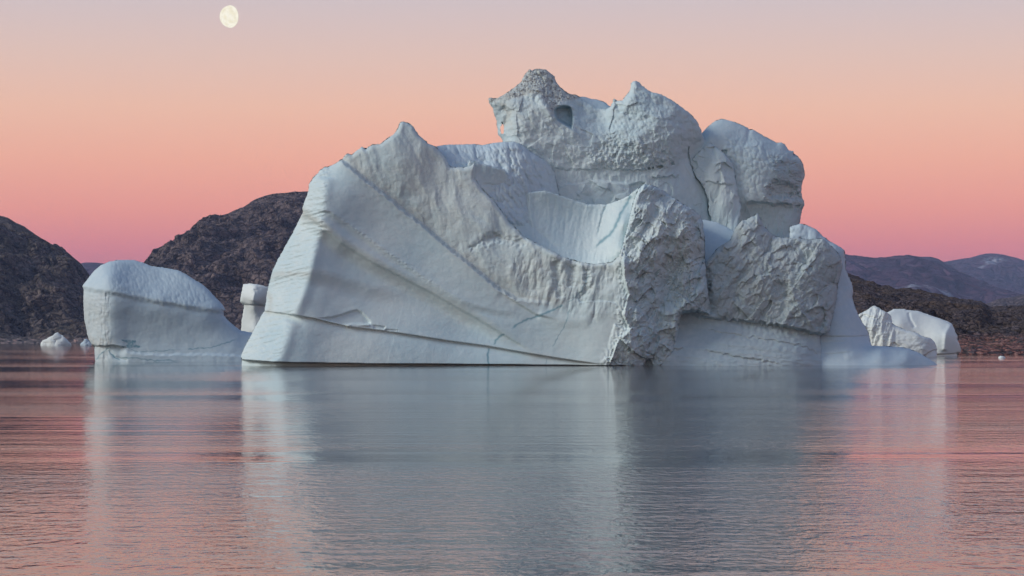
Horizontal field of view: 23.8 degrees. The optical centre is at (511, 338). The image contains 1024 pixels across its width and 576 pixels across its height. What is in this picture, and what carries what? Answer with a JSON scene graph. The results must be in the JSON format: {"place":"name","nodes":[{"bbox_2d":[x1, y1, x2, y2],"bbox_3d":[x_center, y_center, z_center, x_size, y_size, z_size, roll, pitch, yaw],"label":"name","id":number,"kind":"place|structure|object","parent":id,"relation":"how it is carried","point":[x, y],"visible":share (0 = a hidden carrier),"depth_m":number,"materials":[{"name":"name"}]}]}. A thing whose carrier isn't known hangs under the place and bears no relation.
{"place":"outdoors","nodes":[
{"label":"outdoors","id":0,"kind":"place"},
{"bbox_2d":[0,216,89,342],"bbox_3d":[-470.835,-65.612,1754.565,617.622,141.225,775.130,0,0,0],"label":"hill","id":1,"kind":"structure","parent":0,"point":[42,281],"depth_m":1534.94,"materials":[{"name":"brown stone"}]},
{"bbox_2d":[81,262,103,274],"bbox_3d":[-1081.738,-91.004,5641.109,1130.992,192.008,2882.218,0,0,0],"label":"hill","id":2,"kind":"structure","parent":0,"point":[90,267],"depth_m":5868.72,"materials":[{"name":"stone"}]},
{"bbox_2d":[144,191,307,329],"bbox_3d":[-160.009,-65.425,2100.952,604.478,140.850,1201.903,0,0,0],"label":"hill","id":3,"kind":"structure","parent":0,"point":[224,258],"depth_m":1922.60,"materials":[{"name":"brown stone"}]},
{"bbox_2d":[220,5,238,27],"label":"moon","id":4,"kind":"object","parent":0,"point":[229,16],"visible":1,"depth_m":33881.29,"materials":[{"name":"white"}]},
{"bbox_2d":[0,343,1023,575],"bbox_3d":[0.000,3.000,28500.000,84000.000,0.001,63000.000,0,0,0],"label":"water","id":5,"kind":"structure","parent":0,"point":[173,469],"depth_m":55.49,"materials":[{"name":"grey liquid"}]},
{"bbox_2d":[40,332,70,345],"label":"growler","id":6,"kind":"object","parent":5,"relation":"on","point":[57,339],"visible":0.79,"depth_m":986.36,"materials":[{"name":"white ice"}]},
{"bbox_2d":[80,339,91,344],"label":"growler","id":7,"kind":"object","parent":5,"relation":"on","point":[86,342],"visible":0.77,"depth_m":990.96,"materials":[{"name":"white ice"}]},
{"bbox_2d":[82,260,251,361],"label":"iceberg","id":8,"kind":"object","parent":5,"relation":"on","point":[136,311],"visible":0.9,"depth_m":311.46,"materials":[{"name":"white ice"}]},
{"bbox_2d":[240,283,267,331],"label":"iceberg","id":9,"kind":"object","parent":5,"relation":"on","point":[253,299],"visible":0.23,"depth_m":327.14,"materials":[{"name":"white ice"}]},
{"bbox_2d":[241,69,936,365],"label":"iceberg","id":10,"kind":"object","parent":5,"relation":"on","point":[639,224],"visible":0.97,"depth_m":266.74,"materials":[{"name":"white ice"}]},
{"bbox_2d":[859,306,936,356],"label":"iceberg","id":11,"kind":"object","parent":5,"relation":"on","point":[882,329],"visible":0.59,"depth_m":386.80,"materials":[{"name":"white ice"}]},
{"bbox_2d":[887,309,960,355],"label":"iceberg","id":12,"kind":"object","parent":5,"relation":"on","point":[941,334],"visible":0.4,"depth_m":406.40,"materials":[{"name":"white ice"}]},
{"bbox_2d":[0,0,1023,263],"label":"sky","id":13,"kind":"structure","parent":0,"point":[125,125],"materials":[{"name":"pink"}]},
{"bbox_2d":[845,254,1022,303],"bbox_3d":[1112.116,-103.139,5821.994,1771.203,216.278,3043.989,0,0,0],"label":"mountain","id":14,"kind":"structure","parent":0,"point":[932,275],"depth_m":5200.72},
{"bbox_2d":[848,273,1023,354],"bbox_3d":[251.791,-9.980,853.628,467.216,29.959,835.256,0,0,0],"label":"headland","id":15,"kind":"structure","parent":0,"point":[981,328],"depth_m":555.13,"materials":[{"name":"brown stone"}]},
{"bbox_2d":[945,253,1023,294],"bbox_3d":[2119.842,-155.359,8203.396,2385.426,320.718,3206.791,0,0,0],"label":"mountain","id":16,"kind":"structure","parent":0,"point":[1002,271],"depth_m":8046.75,"materials":[{"name":"stone"}]},
{"bbox_2d":[986,295,1023,306],"bbox_3d":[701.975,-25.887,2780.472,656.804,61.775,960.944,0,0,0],"label":"hill","id":17,"kind":"structure","parent":0,"point":[1016,300],"depth_m":2718.80,"materials":[{"name":"stone"}]}
]}

